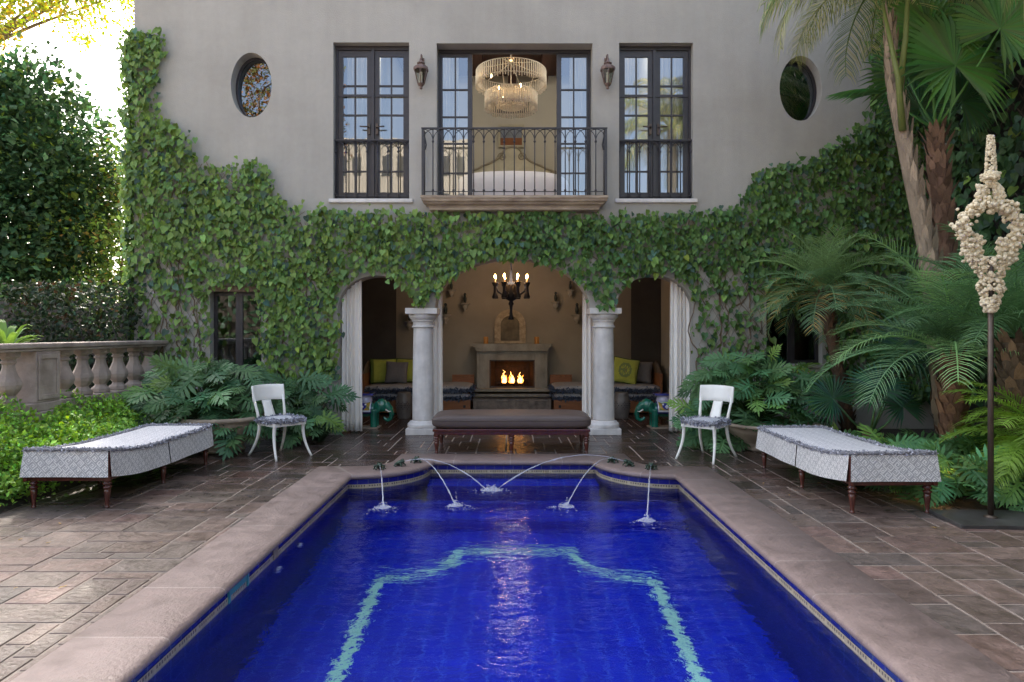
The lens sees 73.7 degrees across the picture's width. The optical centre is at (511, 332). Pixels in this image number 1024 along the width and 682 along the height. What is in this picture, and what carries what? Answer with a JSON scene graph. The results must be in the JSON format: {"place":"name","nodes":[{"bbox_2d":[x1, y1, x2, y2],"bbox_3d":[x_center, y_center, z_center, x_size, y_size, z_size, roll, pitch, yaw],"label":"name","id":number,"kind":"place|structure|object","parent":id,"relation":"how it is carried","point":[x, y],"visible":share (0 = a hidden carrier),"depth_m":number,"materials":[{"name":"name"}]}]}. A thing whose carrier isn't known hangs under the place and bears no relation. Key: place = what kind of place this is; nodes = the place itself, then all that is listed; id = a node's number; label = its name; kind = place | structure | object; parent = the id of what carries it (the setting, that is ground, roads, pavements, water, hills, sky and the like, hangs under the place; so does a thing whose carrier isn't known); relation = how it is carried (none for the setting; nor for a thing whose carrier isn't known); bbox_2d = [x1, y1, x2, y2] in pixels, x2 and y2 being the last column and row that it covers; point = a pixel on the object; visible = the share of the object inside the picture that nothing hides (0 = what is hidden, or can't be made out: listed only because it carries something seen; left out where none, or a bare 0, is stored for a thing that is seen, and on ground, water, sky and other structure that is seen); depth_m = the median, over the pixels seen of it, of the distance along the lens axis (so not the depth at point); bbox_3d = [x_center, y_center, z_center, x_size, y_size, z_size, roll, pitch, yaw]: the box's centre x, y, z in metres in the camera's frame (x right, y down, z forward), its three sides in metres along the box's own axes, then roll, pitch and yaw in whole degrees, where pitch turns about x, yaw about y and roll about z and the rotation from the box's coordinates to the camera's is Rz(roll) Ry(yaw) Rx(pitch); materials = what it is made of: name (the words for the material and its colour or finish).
{"place":"outdoors","nodes":[
{"label":"outdoors","id":0,"kind":"place"},
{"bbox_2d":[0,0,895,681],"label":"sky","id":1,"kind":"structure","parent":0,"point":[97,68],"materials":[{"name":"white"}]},
{"bbox_2d":[0,408,1023,681],"bbox_3d":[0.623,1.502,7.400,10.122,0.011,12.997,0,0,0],"label":"pavement","id":2,"kind":"structure","parent":0,"point":[136,534],"depth_m":5.23,"materials":[{"name":"brown stone"}]},
{"bbox_2d":[0,431,96,513],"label":"planting bed","id":3,"kind":"object","parent":2,"relation":"on","point":[61,487],"visible":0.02,"depth_m":6.20,"materials":[{"name":"soil"}]},
{"bbox_2d":[0,278,146,388],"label":"dark shrub","id":4,"kind":"object","parent":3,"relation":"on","point":[59,319],"visible":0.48,"depth_m":9.55,"materials":[{"name":"green plant"}]},
{"bbox_2d":[0,32,126,302],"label":"laurel tree","id":5,"kind":"object","parent":2,"relation":"on","point":[37,141],"visible":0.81,"depth_m":12.81,"materials":[{"name":"green plant"}]},
{"bbox_2d":[0,301,128,396],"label":"hedge","id":6,"kind":"object","parent":2,"relation":"on","point":[2,317],"visible":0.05,"depth_m":11.21,"materials":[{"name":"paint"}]},
{"bbox_2d":[0,0,133,61],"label":"backlit tree","id":7,"kind":"object","parent":2,"relation":"on","point":[10,26],"visible":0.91,"depth_m":15.11,"materials":[{"name":"yellow plant"}]},
{"bbox_2d":[15,126,129,302],"bbox_3d":[-8.009,-1.027,13.366,3.214,6.048,2.252,0,0,0],"label":"tree","id":8,"kind":"object","parent":2,"relation":"on","point":[120,261],"visible":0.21,"depth_m":12.99,"materials":[{"name":"green plant"}]},
{"bbox_2d":[0,340,167,442],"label":"balustrade","id":9,"kind":"object","parent":2,"relation":"on","point":[38,376],"visible":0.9,"depth_m":7.79,"materials":[{"name":"stone"}]},
{"bbox_2d":[0,319,39,343],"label":"strappy plant","id":10,"kind":"object","parent":9,"relation":"on","point":[9,334],"visible":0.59,"depth_m":8.13,"materials":[{"name":"green plant"}]},
{"bbox_2d":[0,385,176,505],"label":"ground cover","id":11,"kind":"object","parent":2,"relation":"on","point":[65,427],"visible":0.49,"depth_m":6.90,"materials":[{"name":"green plant"}]},
{"bbox_2d":[19,422,213,507],"bbox_3d":[-3.776,1.230,6.791,0.798,0.540,2.070,0,0,0],"label":"daybed","id":12,"kind":"object","parent":2,"relation":"on","point":[106,459],"visible":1,"depth_m":6.07,"materials":[{"name":"fabric"}]},
{"bbox_2d":[116,353,295,460],"bbox_3d":[-3.950,0.910,8.815,2.291,1.352,1.916,0,0,0],"label":"philodendron","id":13,"kind":"object","parent":2,"relation":"on","point":[219,404],"visible":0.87,"depth_m":8.43,"materials":[{"name":"plant"}]},
{"bbox_2d":[248,384,311,461],"bbox_3d":[-2.828,1.076,8.303,0.652,0.863,0.526,0,0,38],"label":"klismos chair","id":14,"kind":"object","parent":2,"relation":"on","point":[265,393],"visible":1,"depth_m":8.32,"materials":[{"name":"beige paint"}]},
{"bbox_2d":[261,369,360,448],"bbox_3d":[-3.001,1.032,9.453,1.442,1.067,1.430,0,0,35],"label":"philodendron","id":15,"kind":"object","parent":2,"relation":"on","point":[307,401],"visible":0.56,"depth_m":9.32,"materials":[{"name":"green plant"}]},
{"bbox_2d":[293,421,347,441],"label":"strappy plant","id":16,"kind":"object","parent":2,"relation":"on","point":[322,437],"visible":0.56,"depth_m":9.27,"materials":[{"name":"green plant"}]},
{"bbox_2d":[362,392,394,428],"bbox_3d":[-2.197,1.225,10.740,0.729,0.550,0.314,0,0,0],"label":"elephant stool","id":17,"kind":"object","parent":2,"relation":"on","point":[371,409],"visible":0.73,"depth_m":10.63,"materials":[{"name":"green ceramic"}]},
{"bbox_2d":[395,392,411,418],"bbox_3d":[-1.870,1.270,11.946,0.313,0.460,0.303,0,0,0],"label":"garden stool","id":18,"kind":"object","parent":2,"relation":"on","point":[403,404],"visible":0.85,"depth_m":11.84,"materials":[{"name":"grey ceramic"}]},
{"bbox_2d":[362,361,476,412],"bbox_3d":[-1.729,1.005,13.063,2.138,0.930,1.304,0,0,0],"label":"loggia daybed","id":19,"kind":"object","parent":2,"relation":"on","point":[458,391],"visible":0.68,"depth_m":12.51,"materials":[{"name":"orange wood"}]},
{"bbox_2d":[370,358,396,383],"bbox_3d":[-2.435,0.733,13.034,0.517,0.467,0.202,0,0,-14],"label":"cushion","id":20,"kind":"object","parent":19,"relation":"on","point":[377,370],"visible":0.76,"depth_m":12.95,"materials":[{"name":"yellow fabric"}]},
{"bbox_2d":[384,361,408,383],"bbox_3d":[-2.164,0.753,12.908,0.433,0.424,0.204,0,0,0],"label":"cushion","id":21,"kind":"object","parent":19,"relation":"on","point":[396,372],"visible":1,"depth_m":12.85,"materials":[{"name":"grey fabric"}]},
{"bbox_2d":[397,358,412,381],"bbox_3d":[-1.976,0.733,13.155,0.517,0.467,0.202,0,0,6],"label":"cushion","id":22,"kind":"object","parent":19,"relation":"on","point":[410,372],"visible":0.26,"depth_m":13.09,"materials":[{"name":"yellow fabric"}]},
{"bbox_2d":[432,409,590,452],"bbox_3d":[0.005,1.260,8.820,2.006,0.480,0.735,0,0,0],"label":"bench","id":23,"kind":"object","parent":2,"relation":"on","point":[510,423],"visible":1,"depth_m":8.48,"materials":[{"name":"brown leather"}]},
{"bbox_2d":[472,393,551,408],"bbox_3d":[0.020,1.333,12.950,1.520,0.295,0.670,0,0,0],"label":"hearth","id":24,"kind":"object","parent":2,"relation":"on","point":[511,400],"visible":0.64,"depth_m":12.65,"materials":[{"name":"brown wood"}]},
{"bbox_2d":[10,454,1023,681],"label":"swimming pool","id":25,"kind":"structure","parent":2,"relation":"in","point":[136,637],"depth_m":4.14,"materials":[{"name":"brown stone"}]},
{"bbox_2d":[373,462,385,469],"bbox_3d":[-1.435,1.451,7.439,0.141,0.082,0.115,0,0,-13],"label":"frog spout","id":26,"kind":"object","parent":25,"relation":"on","point":[379,465],"visible":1,"depth_m":7.41,"materials":[{"name":"green metal"}]},
{"bbox_2d":[393,459,405,466],"bbox_3d":[-1.240,1.451,7.625,0.115,0.082,0.141,0,0,27],"label":"frog spout","id":27,"kind":"object","parent":25,"relation":"on","point":[399,462],"visible":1,"depth_m":7.59,"materials":[{"name":"green metal"}]},
{"bbox_2d":[410,456,421,463],"bbox_3d":[-1.086,1.451,7.820,0.141,0.082,0.115,0,0,-23],"label":"frog spout","id":28,"kind":"object","parent":25,"relation":"on","point":[415,459],"visible":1,"depth_m":7.80,"materials":[{"name":"green metal"}]},
{"bbox_2d":[147,473,885,681],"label":"water","id":29,"kind":"structure","parent":25,"relation":"in","point":[513,577],"depth_m":4.19,"materials":[{"name":"blue liquid"}]},
{"bbox_2d":[607,456,618,463],"bbox_3d":[1.160,1.451,7.820,0.141,0.082,0.115,0,0,25],"label":"frog spout","id":30,"kind":"object","parent":25,"relation":"on","point":[611,458],"visible":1,"depth_m":7.79,"materials":[{"name":"green metal"}]},
{"bbox_2d":[622,459,634,466],"bbox_3d":[1.310,1.451,7.626,0.115,0.082,0.141,0,0,-19],"label":"frog spout","id":31,"kind":"object","parent":25,"relation":"on","point":[628,462],"visible":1,"depth_m":7.60,"materials":[{"name":"green metal"}]},
{"bbox_2d":[645,462,656,469],"bbox_3d":[1.528,1.451,7.439,0.141,0.082,0.115,0,0,13],"label":"frog spout","id":32,"kind":"object","parent":25,"relation":"on","point":[651,465],"visible":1,"depth_m":7.41,"materials":[{"name":"green metal"}]},
{"bbox_2d":[134,0,933,434],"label":"house","id":33,"kind":"structure","parent":2,"relation":"on","point":[264,82],"depth_m":10.00,"materials":[{"name":"grey paint"}]},
{"bbox_2d":[114,36,135,340],"bbox_3d":[-5.632,-2.080,10.192,0.350,4.564,0.604,0,0,0],"label":"corner ivy","id":34,"kind":"object","parent":33,"relation":"attached to","point":[128,223],"visible":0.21,"depth_m":9.99,"materials":[{"name":"green plant"}]},
{"bbox_2d":[136,259,206,367],"bbox_3d":[-4.965,-0.250,9.988,1.034,1.703,0.011,0,0,0],"label":"ivy","id":35,"kind":"object","parent":33,"relation":"attached to","point":[174,312],"visible":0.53,"depth_m":9.98,"materials":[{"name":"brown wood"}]},
{"bbox_2d":[214,292,261,367],"bbox_3d":[-4.033,-0.035,10.140,0.749,1.124,0.040,0,0,0],"label":"window","id":36,"kind":"structure","parent":33,"relation":"in","point":[239,295],"depth_m":10.12,"materials":[{"name":"brown metal"}]},
{"bbox_2d":[236,57,269,116],"bbox_3d":[-3.806,-3.625,10.195,0.594,0.944,0.050,0,0,0],"label":"oval window","id":37,"kind":"structure","parent":33,"relation":"in","point":[249,61],"depth_m":10.17,"materials":[{"name":"grey metal"}]},
{"bbox_2d":[114,27,516,395],"bbox_3d":[-2.835,-1.638,9.870,5.840,5.588,0.355,0,0,0],"label":"climbing ivy","id":38,"kind":"object","parent":33,"relation":"attached to","point":[288,297],"visible":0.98,"depth_m":9.89,"materials":[{"name":"green plant"}]},
{"bbox_2d":[341,280,361,430],"bbox_3d":[-2.397,0.305,10.192,0.366,2.330,0.116,0,0,0],"label":"curtain","id":39,"kind":"object","parent":33,"relation":"hanging from","point":[352,340],"visible":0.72,"depth_m":10.17,"materials":[{"name":"white fabric"}]},
{"bbox_2d":[347,58,366,191],"bbox_3d":[-2.313,-3.185,10.462,0.409,2.430,0.063,0,0,0],"label":"sheer curtain","id":40,"kind":"object","parent":33,"relation":"hanging from","point":[361,79],"visible":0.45,"depth_m":10.46,"materials":[{"name":"white fabric"}]},
{"bbox_2d":[334,46,408,198],"bbox_3d":[-2.048,-3.104,10.122,1.121,2.286,0.136,0,0,0],"label":"french door","id":41,"kind":"structure","parent":33,"relation":"in","point":[342,52],"depth_m":10.14,"materials":[{"name":"brown metal"}]},
{"bbox_2d":[381,58,392,191],"bbox_3d":[-1.904,-3.185,10.459,0.176,2.430,0.062,0,0,0],"label":"sheer curtain","id":42,"kind":"object","parent":33,"relation":"hanging from","point":[386,101],"visible":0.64,"depth_m":10.45,"materials":[{"name":"white fabric"}]},
{"bbox_2d":[404,314,412,329],"bbox_3d":[-2.068,-0.246,13.795,0.201,0.407,0.214,0,0,-34],"label":"wall bracket","id":43,"kind":"object","parent":33,"relation":"attached to","point":[409,324],"depth_m":13.74,"materials":[{"name":"brown metal"}]},
{"bbox_2d":[413,54,428,88],"bbox_3d":[-1.300,-3.774,9.873,0.209,0.535,0.260,0,0,0],"label":"wall lantern","id":44,"kind":"object","parent":33,"relation":"attached to","point":[421,67],"depth_m":9.82,"materials":[{"name":"metal"}]},
{"bbox_2d":[433,294,442,415],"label":"curtain","id":45,"kind":"object","parent":33,"relation":"hanging from","point":[438,364],"visible":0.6,"depth_m":10.42,"materials":[{"name":"white fabric"}]},
{"bbox_2d":[442,303,450,323],"bbox_3d":[-1.310,-0.381,13.796,0.210,0.426,0.224,0,0,34],"label":"wall bracket","id":46,"kind":"object","parent":33,"relation":"attached to","point":[445,316],"depth_m":13.74,"materials":[{"name":"brown metal"}]},
{"bbox_2d":[443,58,458,194],"bbox_3d":[-0.945,-3.185,10.461,0.279,2.430,0.062,0,0,0],"label":"sheer curtain","id":47,"kind":"object","parent":33,"relation":"hanging from","point":[448,83],"visible":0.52,"depth_m":10.45,"materials":[{"name":"white fabric"}]},
{"bbox_2d":[447,282,455,296],"bbox_3d":[-1.214,-0.875,13.793,0.165,0.333,0.175,0,0,-34],"label":"wall bracket","id":48,"kind":"object","parent":33,"relation":"attached to","point":[451,292],"depth_m":13.75,"materials":[{"name":"brown metal"}]},
{"bbox_2d":[460,293,469,311],"bbox_3d":[-0.938,-0.608,13.794,0.183,0.370,0.195,0,0,-34],"label":"wall bracket","id":49,"kind":"object","parent":33,"relation":"attached to","point":[465,306],"depth_m":13.74,"materials":[{"name":"brown metal"}]},
{"bbox_2d":[490,89,528,112],"bbox_3d":[-0.020,-4.765,14.060,0.820,0.470,0.040,0,0,0],"label":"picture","id":50,"kind":"object","parent":33,"relation":"attached to","point":[506,110],"visible":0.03,"depth_m":14.06,"materials":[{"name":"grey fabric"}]},
{"bbox_2d":[475,55,546,118],"bbox_3d":[0.000,-4.476,11.899,1.245,1.229,1.244,0,0,0],"label":"bedroom chandelier","id":51,"kind":"object","parent":33,"relation":"hanging from","point":[501,93],"visible":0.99,"depth_m":11.65,"materials":[{"name":"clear glass"}]},
{"bbox_2d":[492,263,529,319],"bbox_3d":[0.000,-0.935,12.000,0.674,1.430,0.668,0,0,0],"label":"loggia chandelier","id":52,"kind":"object","parent":33,"relation":"hanging from","point":[510,293],"visible":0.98,"depth_m":11.88,"materials":[{"name":"black metal"}]},
{"bbox_2d":[498,124,523,147],"bbox_3d":[0.003,-4.045,14.060,0.535,0.470,0.040,0,0,0],"label":"picture","id":53,"kind":"object","parent":33,"relation":"attached to","point":[519,140],"visible":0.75,"depth_m":14.06,"materials":[{"name":"paint"}]},
{"bbox_2d":[472,344,551,391],"bbox_3d":[0.020,0.695,13.659,1.580,0.940,0.477,0,0,0],"label":"fireplace","id":54,"kind":"object","parent":33,"relation":"attached to","point":[511,367],"visible":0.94,"depth_m":13.52,"materials":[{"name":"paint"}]},
{"bbox_2d":[494,309,525,343],"bbox_3d":[-0.020,-0.122,13.818,0.630,0.690,0.085,0,0,0],"label":"arched frame","id":55,"kind":"object","parent":54,"relation":"on","point":[507,330],"visible":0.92,"depth_m":13.79,"materials":[{"name":"beige stone"}]},
{"bbox_2d":[534,337,538,343],"bbox_3d":[0.510,0.148,13.550,0.094,0.150,0.093,0,0,0],"label":"candle","id":56,"kind":"object","parent":54,"relation":"on","point":[536,340],"visible":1,"depth_m":13.51,"materials":[{"name":"orange wax"}]},
{"bbox_2d":[458,146,569,194],"bbox_3d":[0.020,-2.850,12.780,2.040,1.820,2.060,0,0,0],"label":"bed","id":57,"kind":"object","parent":33,"relation":"on","point":[519,174],"visible":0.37,"depth_m":11.79,"materials":[{"name":"white fabric"}]},
{"bbox_2d":[438,50,590,194],"bbox_3d":[0.052,-3.097,10.255,2.278,2.272,0.070,0,0,0],"label":"balcony door","id":58,"kind":"structure","parent":33,"relation":"in","point":[442,54],"depth_m":10.24,"materials":[{"name":"brown metal"}]},
{"bbox_2d":[551,292,560,309],"bbox_3d":[0.909,-0.637,13.794,0.183,0.370,0.195,0,0,34],"label":"wall bracket","id":59,"kind":"object","parent":33,"relation":"attached to","point":[555,304],"depth_m":13.75,"materials":[{"name":"brown metal"}]},
{"bbox_2d":[566,281,574,296],"bbox_3d":[1.205,-0.875,13.793,0.165,0.333,0.175,0,0,34],"label":"wall bracket","id":60,"kind":"object","parent":33,"relation":"attached to","point":[570,292],"depth_m":13.75,"materials":[{"name":"brown metal"}]},
{"bbox_2d":[571,303,581,323],"bbox_3d":[1.341,-0.381,13.796,0.210,0.426,0.224,0,0,34],"label":"wall bracket","id":61,"kind":"object","parent":33,"relation":"attached to","point":[576,316],"depth_m":13.74,"materials":[{"name":"brown metal"}]},
{"bbox_2d":[569,58,585,194],"bbox_3d":[1.053,-3.185,10.460,0.322,2.430,0.064,0,0,0],"label":"sheer curtain","id":62,"kind":"object","parent":33,"relation":"hanging from","point":[579,83],"visible":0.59,"depth_m":10.45,"materials":[{"name":"white fabric"}]},
{"bbox_2d":[582,295,593,419],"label":"curtain","id":63,"kind":"object","parent":33,"relation":"hanging from","point":[587,359],"visible":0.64,"depth_m":10.43,"materials":[{"name":"white fabric"}]},
{"bbox_2d":[600,54,614,88],"bbox_3d":[1.395,-3.774,9.873,0.209,0.535,0.260,0,0,0],"label":"wall lantern","id":64,"kind":"object","parent":33,"relation":"attached to","point":[607,68],"depth_m":9.82,"materials":[{"name":"metal"}]},
{"bbox_2d":[625,58,637,191],"bbox_3d":[1.768,-3.185,10.462,0.364,2.430,0.061,0,0,0],"label":"sheer curtain","id":65,"kind":"object","parent":33,"relation":"hanging from","point":[629,101],"visible":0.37,"depth_m":10.46,"materials":[{"name":"white fabric"}]},
{"bbox_2d":[619,46,691,198],"bbox_3d":[2.125,-3.101,10.122,1.094,2.281,0.136,0,0,0],"label":"french door","id":66,"kind":"structure","parent":33,"relation":"in","point":[653,54],"depth_m":10.14,"materials":[{"name":"brown metal"}]},
{"bbox_2d":[660,58,681,191],"bbox_3d":[2.425,-3.185,10.462,0.399,2.430,0.063,0,0,0],"label":"sheer curtain","id":67,"kind":"object","parent":33,"relation":"hanging from","point":[665,79],"visible":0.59,"depth_m":10.45,"materials":[{"name":"white fabric"}]},
{"bbox_2d":[669,281,689,430],"bbox_3d":[2.520,0.305,10.191,0.312,2.331,0.120,0,0,0],"label":"curtain","id":68,"kind":"object","parent":33,"relation":"hanging from","point":[679,358],"visible":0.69,"depth_m":10.17,"materials":[{"name":"white fabric"}]},
{"bbox_2d":[507,0,930,405],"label":"climbing ivy","id":69,"kind":"object","parent":33,"relation":"attached to","point":[683,259],"visible":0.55,"depth_m":9.89,"materials":[{"name":"green plant"}]},
{"bbox_2d":[699,264,764,367],"bbox_3d":[3.235,-0.200,9.988,0.973,1.602,0.010,0,0,0],"label":"trellis","id":70,"kind":"object","parent":33,"relation":"attached to","point":[733,314],"visible":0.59,"depth_m":9.98,"materials":[{"name":"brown wood"}]},
{"bbox_2d":[766,292,817,362],"bbox_3d":[4.150,-0.070,10.140,0.814,1.054,0.040,0,0,0],"label":"window","id":71,"kind":"structure","parent":33,"relation":"in","point":[791,335],"depth_m":10.12,"materials":[{"name":"brown metal"}]},
{"bbox_2d":[783,61,815,120],"bbox_3d":[4.243,-3.576,10.195,0.614,0.944,0.050,0,0,0],"label":"oval window","id":72,"kind":"structure","parent":33,"relation":"in","point":[806,67],"depth_m":10.17,"materials":[{"name":"grey metal"}]},
{"bbox_2d":[548,361,662,412],"bbox_3d":[1.769,1.005,13.063,2.138,0.930,1.304,0,0,0],"label":"loggia daybed","id":73,"kind":"object","parent":2,"relation":"on","point":[565,392],"visible":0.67,"depth_m":12.51,"materials":[{"name":"orange wood"}]},
{"bbox_2d":[614,356,639,383],"bbox_3d":[2.158,0.724,12.926,0.569,0.554,0.216,0,0,11],"label":"cushion","id":74,"kind":"object","parent":73,"relation":"on","point":[626,370],"visible":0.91,"depth_m":12.86,"materials":[{"name":"yellow fabric"}]},
{"bbox_2d":[637,362,652,382],"bbox_3d":[2.473,0.752,13.053,0.466,0.434,0.200,0,0,15],"label":"cushion","id":75,"kind":"object","parent":73,"relation":"on","point":[644,372],"visible":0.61,"depth_m":12.97,"materials":[{"name":"grey fabric"}]},
{"bbox_2d":[614,392,630,418],"bbox_3d":[1.937,1.270,11.947,0.313,0.460,0.303,0,0,-40],"label":"garden stool","id":76,"kind":"object","parent":2,"relation":"on","point":[622,406],"visible":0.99,"depth_m":11.84,"materials":[{"name":"grey ceramic"}]},
{"bbox_2d":[634,392,668,428],"bbox_3d":[2.297,1.225,10.740,0.729,0.550,0.314,0,0,0],"label":"elephant stool","id":77,"kind":"object","parent":2,"relation":"on","point":[657,408],"visible":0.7,"depth_m":10.63,"materials":[{"name":"green ceramic"}]},
{"bbox_2d":[675,385,736,464],"bbox_3d":[2.336,1.076,8.147,0.526,0.863,0.652,0,0,44],"label":"klismos chair","id":78,"kind":"object","parent":2,"relation":"on","point":[717,395],"visible":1,"depth_m":8.16,"materials":[{"name":"beige paint"}]},
{"bbox_2d":[680,401,757,448],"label":"philodendron","id":79,"kind":"object","parent":2,"relation":"on","point":[723,429],"visible":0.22,"depth_m":8.88,"materials":[{"name":"green plant"}]},
{"bbox_2d":[663,344,836,452],"bbox_3d":[3.212,0.919,8.993,2.382,1.558,1.721,0,0,0],"label":"potted philodendron","id":80,"kind":"object","parent":2,"relation":"on","point":[776,382],"visible":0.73,"depth_m":8.79,"materials":[{"name":"plant"}]},
{"bbox_2d":[756,424,940,512],"bbox_3d":[3.134,1.230,6.621,0.798,0.540,2.070,0,0,-1],"label":"daybed","id":81,"kind":"object","parent":2,"relation":"on","point":[852,461],"visible":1,"depth_m":5.87,"materials":[{"name":"white fabric"}]},
{"bbox_2d":[838,429,1023,509],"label":"planting bed","id":82,"kind":"object","parent":2,"relation":"on","point":[964,502],"visible":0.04,"depth_m":6.02,"materials":[{"name":"soil"}]},
{"bbox_2d":[747,223,910,434],"bbox_3d":[4.180,0.018,9.067,1.999,3.003,2.038,0,0,0],"label":"date palm","id":83,"kind":"object","parent":82,"relation":"on","point":[822,276],"visible":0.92,"depth_m":9.00,"materials":[{"name":"green plant"}]},
{"bbox_2d":[829,421,861,435],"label":"philodendron","id":84,"kind":"object","parent":82,"relation":"on","point":[853,432],"visible":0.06,"depth_m":7.97,"materials":[{"name":"green plant"}]},
{"bbox_2d":[802,315,939,438],"bbox_3d":[4.370,0.608,7.697,1.839,1.784,1.113,0,0,-22],"label":"fan palm","id":85,"kind":"object","parent":82,"relation":"on","point":[899,397],"visible":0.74,"depth_m":7.71,"materials":[{"name":"green plant"}]},
{"bbox_2d":[841,422,925,485],"bbox_3d":[3.839,1.323,7.072,1.107,0.702,1.310,0,0,0],"label":"philodendron","id":86,"kind":"object","parent":82,"relation":"on","point":[887,440],"visible":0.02,"depth_m":7.16,"materials":[{"name":"green plant"}]},
{"bbox_2d":[758,0,1023,434],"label":"tall palm","id":87,"kind":"object","parent":82,"relation":"on","point":[924,229],"visible":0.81,"depth_m":7.72,"materials":[{"name":"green plant"}]},
{"bbox_2d":[869,427,938,447],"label":"philodendron","id":88,"kind":"object","parent":82,"relation":"on","point":[908,433],"visible":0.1,"depth_m":7.47,"materials":[{"name":"green plant"}]},
{"bbox_2d":[802,232,1023,442],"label":"feather palm","id":89,"kind":"object","parent":82,"relation":"on","point":[952,352],"visible":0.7,"depth_m":6.93,"materials":[{"name":"green plant"}]},
{"bbox_2d":[826,0,1023,416],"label":"tall fan palm","id":90,"kind":"object","parent":82,"relation":"on","point":[938,42],"visible":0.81,"depth_m":7.98,"materials":[{"name":"green plant"}]},
{"bbox_2d":[862,439,1014,510],"bbox_3d":[3.939,1.320,6.244,1.454,0.721,1.153,0,0,-44],"label":"philodendron","id":91,"kind":"object","parent":82,"relation":"on","point":[946,488],"visible":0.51,"depth_m":5.90,"materials":[{"name":"green plant"}]},
{"bbox_2d":[879,221,1023,444],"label":"feather palm","id":92,"kind":"object","parent":82,"relation":"on","point":[1009,373],"visible":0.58,"depth_m":6.33,"materials":[{"name":"green plant"}]},
{"bbox_2d":[915,426,1023,498],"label":"philodendron","id":93,"kind":"object","parent":82,"relation":"on","point":[960,447],"visible":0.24,"depth_m":6.49,"materials":[{"name":"green plant"}]},
{"bbox_2d":[934,379,1023,497],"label":"lime palm","id":94,"kind":"object","parent":82,"relation":"on","point":[1008,459],"visible":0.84,"depth_m":6.03,"materials":[{"name":"green plant"}]},
{"bbox_2d":[957,443,1023,511],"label":"philodendron","id":95,"kind":"object","parent":82,"relation":"on","point":[1015,497],"visible":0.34,"depth_m":5.68,"materials":[{"name":"green plant"}]},
{"bbox_2d":[929,134,1023,529],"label":"coral sculpture","id":96,"kind":"object","parent":2,"relation":"on","point":[990,301],"visible":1,"depth_m":5.41,"materials":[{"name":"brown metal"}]},
{"bbox_2d":[949,0,1023,439],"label":"garden wall","id":97,"kind":"structure","parent":2,"relation":"on","point":[1015,83],"depth_m":8.85,"materials":[{"name":"paint"}]},
{"bbox_2d":[955,33,1023,393],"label":"wall trellis","id":98,"kind":"object","parent":97,"relation":"attached to","point":[1021,84],"depth_m":8.67,"materials":[{"name":"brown wood"}]},
{"bbox_2d":[917,0,1023,408],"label":"creeper","id":99,"kind":"object","parent":98,"relation":"attached to","point":[1010,168],"visible":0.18,"depth_m":8.61,"materials":[{"name":"green plant"}]}
]}

